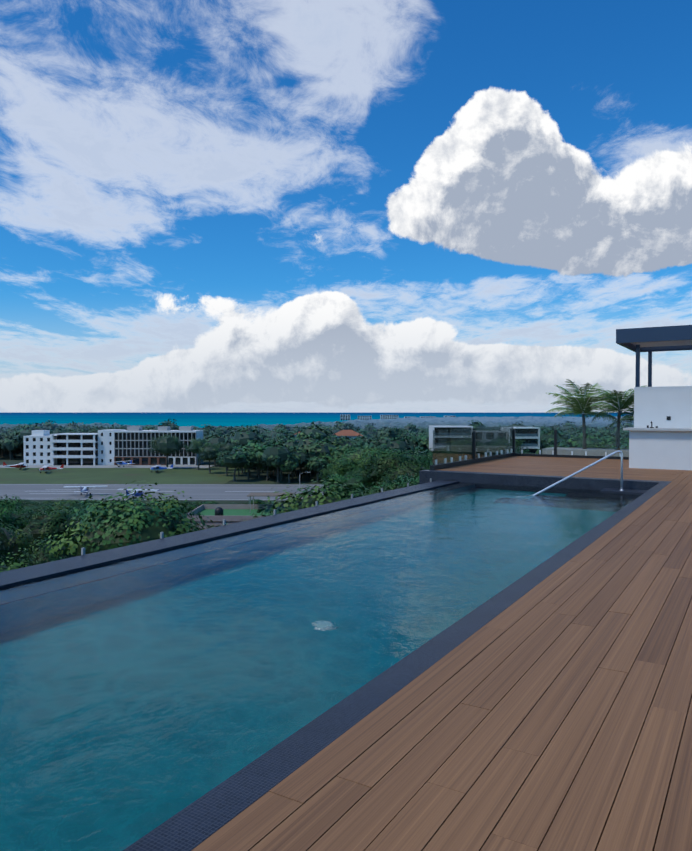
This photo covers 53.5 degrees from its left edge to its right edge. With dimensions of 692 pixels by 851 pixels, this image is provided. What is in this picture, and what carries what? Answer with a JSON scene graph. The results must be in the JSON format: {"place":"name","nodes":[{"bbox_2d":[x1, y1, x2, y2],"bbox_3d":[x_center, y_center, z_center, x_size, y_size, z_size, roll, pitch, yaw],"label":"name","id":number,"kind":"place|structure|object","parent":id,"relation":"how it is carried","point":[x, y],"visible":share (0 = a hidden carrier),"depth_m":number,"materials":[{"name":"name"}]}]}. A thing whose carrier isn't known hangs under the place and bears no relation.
{"place":"outdoors","nodes":[
{"label":"outdoors","id":0,"kind":"place"},
{"bbox_2d":[0,412,325,556],"bbox_3d":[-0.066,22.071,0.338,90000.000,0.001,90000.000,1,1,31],"label":"ground","id":1,"kind":"structure","parent":0,"point":[240,479],"depth_m":239.34,"materials":[{"name":"green plant"}]},
{"bbox_2d":[0,430,20,459],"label":"tree","id":2,"kind":"object","parent":1,"relation":"on","point":[8,435],"visible":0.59,"depth_m":316.69,"materials":[{"name":"green plant"}]},
{"bbox_2d":[0,437,22,459],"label":"tree","id":3,"kind":"object","parent":1,"relation":"on","point":[10,445],"visible":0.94,"depth_m":313.98,"materials":[{"name":"green plant"}]},
{"bbox_2d":[0,494,31,533],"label":"tree","id":4,"kind":"object","parent":1,"relation":"on","point":[10,517],"visible":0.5,"depth_m":87.47,"materials":[{"name":"green plant"}]},
{"bbox_2d":[0,521,32,558],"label":"tree","id":5,"kind":"object","parent":1,"relation":"on","point":[12,526],"visible":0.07,"depth_m":76.20,"materials":[{"name":"green plant"}]},
{"bbox_2d":[0,517,35,565],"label":"tree","id":6,"kind":"object","parent":1,"relation":"on","point":[13,541],"visible":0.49,"depth_m":64.95,"materials":[{"name":"green plant"}]},
{"bbox_2d":[0,548,37,571],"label":"tree","id":7,"kind":"object","parent":1,"relation":"on","point":[17,564],"visible":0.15,"depth_m":53.19,"materials":[{"name":"green plant"}]},
{"bbox_2d":[17,501,46,507],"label":"bush","id":8,"kind":"object","parent":1,"relation":"on","point":[34,504],"visible":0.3,"depth_m":134.52,"materials":[{"name":"green plant"}]},
{"bbox_2d":[12,422,52,445],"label":"tree","id":9,"kind":"object","parent":1,"relation":"on","point":[27,431],"visible":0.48,"depth_m":313.20,"materials":[{"name":"green plant"}]},
{"bbox_2d":[24,504,52,514],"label":"bush","id":10,"kind":"object","parent":1,"relation":"on","point":[39,509],"visible":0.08,"depth_m":117.17,"materials":[{"name":"green plant"}]},
{"bbox_2d":[8,530,78,567],"bbox_3d":[-27.577,15.408,64.347,9.103,11.354,7.261,1,1,34],"label":"bush","id":11,"kind":"object","parent":1,"relation":"on","point":[43,554],"visible":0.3,"depth_m":62.76,"materials":[{"name":"green plant"}]},
{"bbox_2d":[14,507,85,551],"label":"bush","id":12,"kind":"object","parent":1,"relation":"on","point":[42,526],"visible":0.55,"depth_m":85.92,"materials":[{"name":"green plant"}]},
{"bbox_2d":[37,420,63,430],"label":"tree","id":13,"kind":"object","parent":1,"relation":"on","point":[49,425],"visible":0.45,"depth_m":403.09,"materials":[{"name":"green plant"}]},
{"bbox_2d":[43,498,95,511],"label":"tree","id":14,"kind":"object","parent":1,"relation":"on","point":[66,503],"visible":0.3,"depth_m":113.75,"materials":[{"name":"green plant"}]},
{"bbox_2d":[62,421,79,430],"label":"tree","id":15,"kind":"object","parent":1,"relation":"on","point":[73,425],"visible":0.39,"depth_m":413.05,"materials":[{"name":"green plant"}]},
{"bbox_2d":[65,509,93,520],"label":"bush","id":16,"kind":"object","parent":1,"relation":"on","point":[80,512],"visible":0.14,"depth_m":104.11,"materials":[{"name":"green plant"}]},
{"bbox_2d":[69,500,113,513],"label":"tree","id":17,"kind":"object","parent":1,"relation":"on","point":[87,505],"visible":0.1,"depth_m":110.48,"materials":[{"name":"green plant"}]},
{"bbox_2d":[0,465,213,467],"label":"hotel apron","id":18,"kind":"object","parent":1,"relation":"on","point":[113,466],"visible":0.78,"depth_m":278.26,"materials":[{"name":"concrete"}]},
{"bbox_2d":[23,426,202,464],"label":"hotel building","id":19,"kind":"structure","parent":18,"relation":"on","point":[100,447],"depth_m":285.84,"materials":[{"name":"white paint"}]},
{"bbox_2d":[109,460,134,466],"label":"light aircraft","id":20,"kind":"object","parent":18,"relation":"on","point":[121,463],"visible":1,"depth_m":274.26,"materials":[{"name":"white metal"}]},
{"bbox_2d":[0,468,252,483],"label":"airfield grass","id":21,"kind":"structure","parent":1,"relation":"on","point":[110,476],"depth_m":235.24,"materials":[{"name":"green plant"}]},
{"bbox_2d":[3,462,26,469],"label":"light aircraft","id":22,"kind":"object","parent":21,"relation":"on","point":[21,465],"visible":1,"depth_m":262.81,"materials":[{"name":"white metal"}]},
{"bbox_2d":[38,464,63,472],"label":"light aircraft","id":23,"kind":"object","parent":21,"relation":"on","point":[46,468],"visible":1,"depth_m":248.95,"materials":[{"name":"white metal"}]},
{"bbox_2d":[150,464,172,472],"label":"light aircraft","id":24,"kind":"object","parent":21,"relation":"on","point":[156,468],"visible":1,"depth_m":250.91,"materials":[{"name":"blue"}]},
{"bbox_2d":[46,482,213,558],"bbox_3d":[-16.971,13.022,57.190,14.909,16.400,11.878,-5,4,-37],"label":"bush","id":25,"kind":"object","parent":1,"relation":"on","point":[113,527],"visible":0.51,"depth_m":54.94,"materials":[{"name":"green plant"}]},
{"bbox_2d":[148,420,177,429],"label":"tree","id":26,"kind":"object","parent":1,"relation":"on","point":[164,423],"visible":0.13,"depth_m":331.41,"materials":[{"name":"green plant"}]},
{"bbox_2d":[0,484,327,500],"bbox_3d":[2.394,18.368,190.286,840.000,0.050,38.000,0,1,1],"label":"runway","id":27,"kind":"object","parent":1,"relation":"on","point":[204,491],"depth_m":193.04,"materials":[{"name":"grey asphalt"}]},
{"bbox_2d":[63,486,106,494],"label":"light aircraft","id":28,"kind":"object","parent":27,"relation":"on","point":[84,489],"visible":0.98,"depth_m":181.82,"materials":[{"name":"white metal"}]},
{"bbox_2d":[117,489,158,498],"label":"light aircraft","id":29,"kind":"object","parent":27,"relation":"on","point":[139,492],"visible":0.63,"depth_m":173.62,"materials":[{"name":"white metal"}]},
{"bbox_2d":[4,484,274,499],"bbox_3d":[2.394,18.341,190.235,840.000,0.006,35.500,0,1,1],"label":"runway markings","id":30,"kind":"object","parent":27,"relation":"on","point":[116,489],"visible":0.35,"depth_m":190.55,"materials":[{"name":"grey paint"}]},
{"bbox_2d":[145,434,186,467],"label":"tree","id":31,"kind":"object","parent":1,"relation":"on","point":[166,445],"visible":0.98,"depth_m":263.83,"materials":[{"name":"green plant"}]},
{"bbox_2d":[183,438,211,469],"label":"tree","id":32,"kind":"object","parent":1,"relation":"on","point":[195,444],"visible":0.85,"depth_m":260.63,"materials":[{"name":"green plant"}]},
{"bbox_2d":[200,424,214,435],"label":"tree","id":33,"kind":"object","parent":1,"relation":"on","point":[208,428],"visible":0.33,"depth_m":358.63,"materials":[{"name":"green plant"}]},
{"bbox_2d":[196,443,221,473],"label":"tree","id":34,"kind":"object","parent":1,"relation":"on","point":[210,452],"visible":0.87,"depth_m":244.41,"materials":[{"name":"green plant"}]},
{"bbox_2d":[203,433,229,466],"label":"tree","id":35,"kind":"object","parent":1,"relation":"on","point":[214,439],"visible":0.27,"depth_m":275.23,"materials":[{"name":"green plant"}]},
{"bbox_2d":[208,425,232,434],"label":"tree","id":36,"kind":"object","parent":1,"relation":"on","point":[225,431],"visible":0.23,"depth_m":344.57,"materials":[{"name":"green plant"}]},
{"bbox_2d":[215,450,229,475],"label":"tree","id":37,"kind":"object","parent":1,"relation":"on","point":[219,455],"visible":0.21,"depth_m":236.11,"materials":[{"name":"green plant"}]},
{"bbox_2d":[216,441,237,470],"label":"tree","id":38,"kind":"object","parent":1,"relation":"on","point":[228,447],"visible":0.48,"depth_m":256.27,"materials":[{"name":"green plant"}]},
{"bbox_2d":[218,450,250,481],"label":"tree","id":39,"kind":"object","parent":1,"relation":"on","point":[232,459],"visible":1,"depth_m":215.81,"materials":[{"name":"green plant"}]},
{"bbox_2d":[223,426,265,446],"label":"tree","id":40,"kind":"object","parent":1,"relation":"on","point":[242,437],"visible":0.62,"depth_m":266.24,"materials":[{"name":"green plant"}]},
{"bbox_2d":[236,449,257,479],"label":"tree","id":41,"kind":"object","parent":1,"relation":"on","point":[253,458],"visible":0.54,"depth_m":220.25,"materials":[{"name":"green plant"}]},
{"bbox_2d":[241,439,267,477],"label":"tree","id":42,"kind":"object","parent":1,"relation":"on","point":[256,446],"visible":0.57,"depth_m":227.35,"materials":[{"name":"green plant"}]},
{"bbox_2d":[255,450,271,480],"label":"tree","id":43,"kind":"object","parent":1,"relation":"on","point":[259,459],"visible":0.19,"depth_m":218.39,"materials":[{"name":"green plant"}]},
{"bbox_2d":[258,440,297,482],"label":"tree","id":44,"kind":"object","parent":1,"relation":"on","point":[276,455],"visible":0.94,"depth_m":211.56,"materials":[{"name":"green plant"}]},
{"bbox_2d":[269,428,290,438],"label":"tree","id":45,"kind":"object","parent":1,"relation":"on","point":[280,433],"visible":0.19,"depth_m":317.04,"materials":[{"name":"green plant"}]},
{"bbox_2d":[280,436,298,447],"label":"tree","id":46,"kind":"object","parent":1,"relation":"on","point":[292,442],"visible":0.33,"depth_m":245.70,"materials":[{"name":"green plant"}]},
{"bbox_2d":[278,458,301,482],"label":"tree","id":47,"kind":"object","parent":1,"relation":"on","point":[287,466],"visible":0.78,"depth_m":211.83,"materials":[{"name":"green plant"}]},
{"bbox_2d":[291,448,310,480],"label":"tree","id":48,"kind":"object","parent":1,"relation":"on","point":[302,455],"visible":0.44,"depth_m":217.43,"materials":[{"name":"green plant"}]},
{"bbox_2d":[288,433,320,476],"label":"tree","id":49,"kind":"object","parent":1,"relation":"on","point":[309,438],"visible":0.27,"depth_m":233.72,"materials":[{"name":"green plant"}]},
{"bbox_2d":[249,478,371,519],"bbox_3d":[-2.515,12.745,59.573,12.514,16.815,15.645,0,1,-11],"label":"bush","id":50,"kind":"object","parent":1,"relation":"on","point":[307,500],"visible":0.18,"depth_m":58.58,"materials":[{"name":"green plant"}]},
{"bbox_2d":[289,421,333,441],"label":"tree","id":51,"kind":"object","parent":1,"relation":"on","point":[312,429],"visible":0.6,"depth_m":263.35,"materials":[{"name":"green plant"}]},
{"bbox_2d":[305,457,326,481],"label":"tree","id":52,"kind":"object","parent":1,"relation":"on","point":[315,464],"visible":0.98,"depth_m":213.24,"materials":[{"name":"green plant"}]},
{"bbox_2d":[0,416,633,430],"bbox_3d":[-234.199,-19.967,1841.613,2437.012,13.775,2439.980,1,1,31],"label":"forest canopy","id":53,"kind":"object","parent":1,"relation":"on","point":[426,422],"visible":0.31,"depth_m":787.89,"materials":[{"name":"green plant"}]},
{"bbox_2d":[301,440,333,479],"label":"tree","id":54,"kind":"object","parent":1,"relation":"on","point":[316,450],"visible":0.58,"depth_m":219.03,"materials":[{"name":"green plant"}]},
{"bbox_2d":[313,454,335,480],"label":"tree","id":55,"kind":"object","parent":1,"relation":"on","point":[328,458],"visible":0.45,"depth_m":216.72,"materials":[{"name":"green plant"}]},
{"bbox_2d":[313,436,342,476],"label":"tree","id":56,"kind":"object","parent":1,"relation":"on","point":[329,444],"visible":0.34,"depth_m":227.56,"materials":[{"name":"green plant"}]},
{"bbox_2d":[316,464,345,485],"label":"tree","id":57,"kind":"object","parent":1,"relation":"on","point":[329,473],"visible":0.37,"depth_m":160.31,"materials":[{"name":"green plant"}]},
{"bbox_2d":[320,473,354,495],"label":"tree","id":58,"kind":"object","parent":1,"relation":"on","point":[333,477],"visible":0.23,"depth_m":146.32,"materials":[{"name":"green plant"}]},
{"bbox_2d":[328,420,353,430],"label":"tree","id":59,"kind":"object","parent":1,"relation":"on","point":[343,426],"visible":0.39,"depth_m":392.70,"materials":[{"name":"green plant"}]},
{"bbox_2d":[330,444,354,464],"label":"tree","id":60,"kind":"object","parent":1,"relation":"on","point":[337,451],"visible":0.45,"depth_m":215.39,"materials":[{"name":"green plant"}]},
{"bbox_2d":[331,435,353,446],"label":"tree","id":61,"kind":"object","parent":1,"relation":"on","point":[342,441],"visible":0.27,"depth_m":234.15,"materials":[{"name":"green plant"}]},
{"bbox_2d":[341,464,364,476],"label":"tree","id":62,"kind":"object","parent":1,"relation":"on","point":[352,472],"visible":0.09,"depth_m":152.60,"materials":[{"name":"green plant"}]},
{"bbox_2d":[335,473,378,495],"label":"tree","id":63,"kind":"object","parent":1,"relation":"on","point":[356,479],"visible":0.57,"depth_m":142.04,"materials":[{"name":"green plant"}]},
{"bbox_2d":[330,445,386,474],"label":"tree","id":64,"kind":"object","parent":1,"relation":"on","point":[345,461],"visible":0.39,"depth_m":157.87,"materials":[{"name":"green plant"}]},
{"bbox_2d":[347,447,389,469],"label":"tree","id":65,"kind":"object","parent":1,"relation":"on","point":[366,460],"visible":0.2,"depth_m":152.11,"materials":[{"name":"green plant"}]},
{"bbox_2d":[361,423,381,431],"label":"tree","id":66,"kind":"object","parent":1,"relation":"on","point":[369,426],"visible":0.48,"depth_m":396.99,"materials":[{"name":"green plant"}]},
{"bbox_2d":[362,442,390,451],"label":"tree","id":67,"kind":"object","parent":1,"relation":"on","point":[370,445],"visible":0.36,"depth_m":221.90,"materials":[{"name":"green plant"}]},
{"bbox_2d":[379,436,392,443],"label":"tree","id":68,"kind":"object","parent":1,"relation":"on","point":[383,439],"visible":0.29,"depth_m":289.98,"materials":[{"name":"green plant"}]},
{"bbox_2d":[355,476,418,496],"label":"tree","id":69,"kind":"object","parent":1,"relation":"on","point":[397,486],"visible":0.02,"depth_m":92.36,"materials":[{"name":"green plant"}]},
{"bbox_2d":[377,426,404,439],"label":"tree","id":70,"kind":"object","parent":1,"relation":"on","point":[388,431],"visible":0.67,"depth_m":319.47,"materials":[{"name":"green plant"}]},
{"bbox_2d":[362,450,425,484],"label":"tree","id":71,"kind":"object","parent":1,"relation":"on","point":[383,465],"visible":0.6,"depth_m":137.57,"materials":[{"name":"green plant"}]},
{"bbox_2d":[372,471,418,491],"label":"tree","id":72,"kind":"object","parent":1,"relation":"on","point":[412,477],"visible":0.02,"depth_m":103.51,"materials":[{"name":"green plant"}]},
{"bbox_2d":[363,446,432,472],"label":"tree","id":73,"kind":"object","parent":1,"relation":"on","point":[417,457],"visible":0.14,"depth_m":145.81,"materials":[{"name":"green plant"}]},
{"bbox_2d":[340,414,455,419],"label":"distant buildings","id":74,"kind":"structure","parent":1,"relation":"on","point":[344,416],"depth_m":1879.34,"materials":[{"name":"white paint"}]},
{"bbox_2d":[386,435,416,453],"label":"tree","id":75,"kind":"object","parent":1,"relation":"on","point":[397,443],"visible":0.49,"depth_m":224.36,"materials":[{"name":"green plant"}]},
{"bbox_2d":[376,461,430,485],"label":"tree","id":76,"kind":"object","parent":1,"relation":"on","point":[412,470],"visible":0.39,"depth_m":132.46,"materials":[{"name":"green plant"}]},
{"bbox_2d":[399,432,423,450],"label":"tree","id":77,"kind":"object","parent":1,"relation":"on","point":[413,442],"visible":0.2,"depth_m":237.49,"materials":[{"name":"green plant"}]},
{"bbox_2d":[404,422,419,431],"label":"tree","id":78,"kind":"object","parent":1,"relation":"on","point":[412,427],"visible":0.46,"depth_m":425.38,"materials":[{"name":"green plant"}]},
{"bbox_2d":[411,432,428,449],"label":"tree","id":79,"kind":"object","parent":1,"relation":"on","point":[421,437],"visible":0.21,"depth_m":256.94,"materials":[{"name":"green plant"}]},
{"bbox_2d":[412,449,432,465],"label":"tree","id":80,"kind":"object","parent":1,"relation":"on","point":[426,452],"visible":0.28,"depth_m":209.75,"materials":[{"name":"green plant"}]},
{"bbox_2d":[467,420,482,427],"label":"tree","id":81,"kind":"object","parent":1,"relation":"on","point":[475,424],"visible":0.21,"depth_m":348.14,"materials":[{"name":"green plant"}]},
{"bbox_2d":[509,433,531,453],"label":"tree","id":82,"kind":"object","parent":1,"relation":"on","point":[517,446],"visible":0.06,"depth_m":142.18,"materials":[{"name":"green plant"}]},
{"bbox_2d":[540,427,571,449],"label":"tree","id":83,"kind":"object","parent":1,"relation":"on","point":[547,438],"visible":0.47,"depth_m":244.35,"materials":[{"name":"green plant"}]},
{"bbox_2d":[554,421,582,431],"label":"tree","id":84,"kind":"object","parent":1,"relation":"on","point":[564,428],"visible":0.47,"depth_m":394.01,"materials":[{"name":"green plant"}]},
{"bbox_2d":[558,430,609,448],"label":"tree","id":85,"kind":"object","parent":1,"relation":"on","point":[576,442],"visible":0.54,"depth_m":222.77,"materials":[{"name":"green plant"}]},
{"bbox_2d":[582,442,614,448],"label":"tree","id":86,"kind":"object","parent":1,"relation":"on","point":[599,446],"visible":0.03,"depth_m":164.85,"materials":[{"name":"green plant"}]},
{"bbox_2d":[600,436,622,448],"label":"tree","id":87,"kind":"object","parent":1,"relation":"on","point":[609,442],"visible":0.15,"depth_m":221.77,"materials":[{"name":"green plant"}]},
{"bbox_2d":[609,428,628,440],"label":"tree","id":88,"kind":"object","parent":1,"relation":"on","point":[624,433],"visible":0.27,"depth_m":322.80,"materials":[{"name":"green plant"}]},
{"bbox_2d":[610,439,628,448],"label":"tree","id":89,"kind":"object","parent":1,"relation":"on","point":[625,446],"visible":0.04,"depth_m":154.82,"materials":[{"name":"green plant"}]},
{"bbox_2d":[187,493,301,529],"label":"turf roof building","id":90,"kind":"structure","parent":0,"point":[217,514],"depth_m":121.55,"materials":[{"name":"turf"},{"name":"concrete"}]},
{"bbox_2d":[0,413,626,427],"bbox_3d":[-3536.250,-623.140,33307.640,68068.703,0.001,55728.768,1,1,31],"label":"sea","id":91,"kind":"structure","parent":0,"point":[215,419],"depth_m":2822.31,"materials":[{"name":"liquid"}]},
{"bbox_2d":[295,430,362,440],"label":"tile roof houses","id":92,"kind":"structure","parent":0,"point":[351,434],"depth_m":314.45,"materials":[{"name":"orange tile"}]},
{"bbox_2d":[0,0,691,412],"label":"sky","id":93,"kind":"structure","parent":0,"point":[322,206],"materials":[{"name":"blue"}]},
{"bbox_2d":[429,426,539,453],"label":"condo buildings","id":94,"kind":"structure","parent":0,"point":[530,438],"depth_m":236.42,"materials":[{"name":"white paint"}]},
{"bbox_2d":[542,447,628,456],"bbox_3d":[6.619,11.676,6.434,22.100,20.550,43.700,1,1,31],"label":"glass railing","id":95,"kind":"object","parent":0,"point":[581,451],"depth_m":27.84,"materials":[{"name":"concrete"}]},
{"bbox_2d":[0,470,671,850],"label":"pool edge","id":96,"kind":"object","parent":95,"relation":"on","point":[202,818],"visible":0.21,"depth_m":5.52,"materials":[{"name":"grey stone"}]},
{"bbox_2d":[81,478,431,554],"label":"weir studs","id":97,"kind":"object","parent":96,"relation":"attached to","point":[162,533],"visible":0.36,"depth_m":12.35,"materials":[{"name":"metal"}]},
{"bbox_2d":[0,482,640,850],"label":"pool water","id":98,"kind":"structure","parent":96,"relation":"in","point":[142,696],"depth_m":6.25,"materials":[{"name":"teal liquid"}]},
{"bbox_2d":[533,450,623,494],"bbox_3d":[5.599,1.305,17.152,2.935,1.340,0.100,0,1,-10],"label":"pool handrail","id":99,"kind":"object","parent":96,"relation":"on","point":[581,470],"visible":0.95,"depth_m":17.23,"materials":[{"name":"silver metal"}]},
{"bbox_2d":[546,379,622,448],"bbox_3d":[9.693,-0.474,28.669,2.952,2.886,3.015,-1,1,-29],"label":"roof palm","id":100,"kind":"object","parent":95,"relation":"on","point":[577,405],"visible":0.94,"depth_m":28.30,"materials":[{"name":"green plant"}]},
{"bbox_2d":[590,385,646,449],"bbox_3d":[10.978,-0.310,27.562,2.269,2.601,2.421,1,1,31],"label":"roof palm","id":101,"kind":"object","parent":95,"relation":"on","point":[619,404],"visible":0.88,"depth_m":27.55,"materials":[{"name":"green plant"}]},
{"bbox_2d":[607,402,633,429],"bbox_3d":[11.686,-0.136,27.567,2.224,2.252,2.046,1,1,31],"label":"roof palm","id":102,"kind":"object","parent":95,"relation":"on","point":[627,418],"visible":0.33,"depth_m":27.74,"materials":[{"name":"green plant"}]},
{"bbox_2d":[654,698,691,847],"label":"deck board gap","id":103,"kind":"object","parent":95,"relation":"on","point":[674,766],"depth_m":3.50,"materials":[{"name":"black"}]},
{"bbox_2d":[191,456,691,850],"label":"deck boards","id":104,"kind":"object","parent":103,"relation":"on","point":[550,712],"visible":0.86,"depth_m":3.79,"materials":[{"name":"brown wood"}]},
{"bbox_2d":[616,325,691,386],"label":"pergola","id":105,"kind":"object","parent":104,"relation":"on","point":[649,340],"visible":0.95,"depth_m":22.05,"materials":[{"name":"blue metal"}]},
{"bbox_2d":[623,386,691,469],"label":"bar counter","id":106,"kind":"object","parent":104,"relation":"on","point":[667,442],"visible":1,"depth_m":21.74,"materials":[{"name":"white paint"}]},
{"bbox_2d":[430,429,628,469],"bbox_3d":[11.617,0.940,20.349,16.200,1.280,8.170,1,1,31],"label":"railing frame","id":107,"kind":"object","parent":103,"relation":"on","point":[457,463],"visible":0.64,"depth_m":25.95,"materials":[{"name":"black metal"}]},
{"bbox_2d":[433,426,613,464],"bbox_3d":[11.934,0.651,23.892,18.008,1.120,7.155,0,1,5],"label":"glass railing","id":108,"kind":"object","parent":107,"relation":"attached to","point":[493,440],"visible":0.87,"depth_m":23.71,"materials":[{"name":"clear glass"}]},
{"bbox_2d":[436,449,620,464],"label":"railing clamps","id":109,"kind":"object","parent":107,"relation":"attached to","point":[511,452],"visible":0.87,"depth_m":26.07,"materials":[{"name":"silver metal"}]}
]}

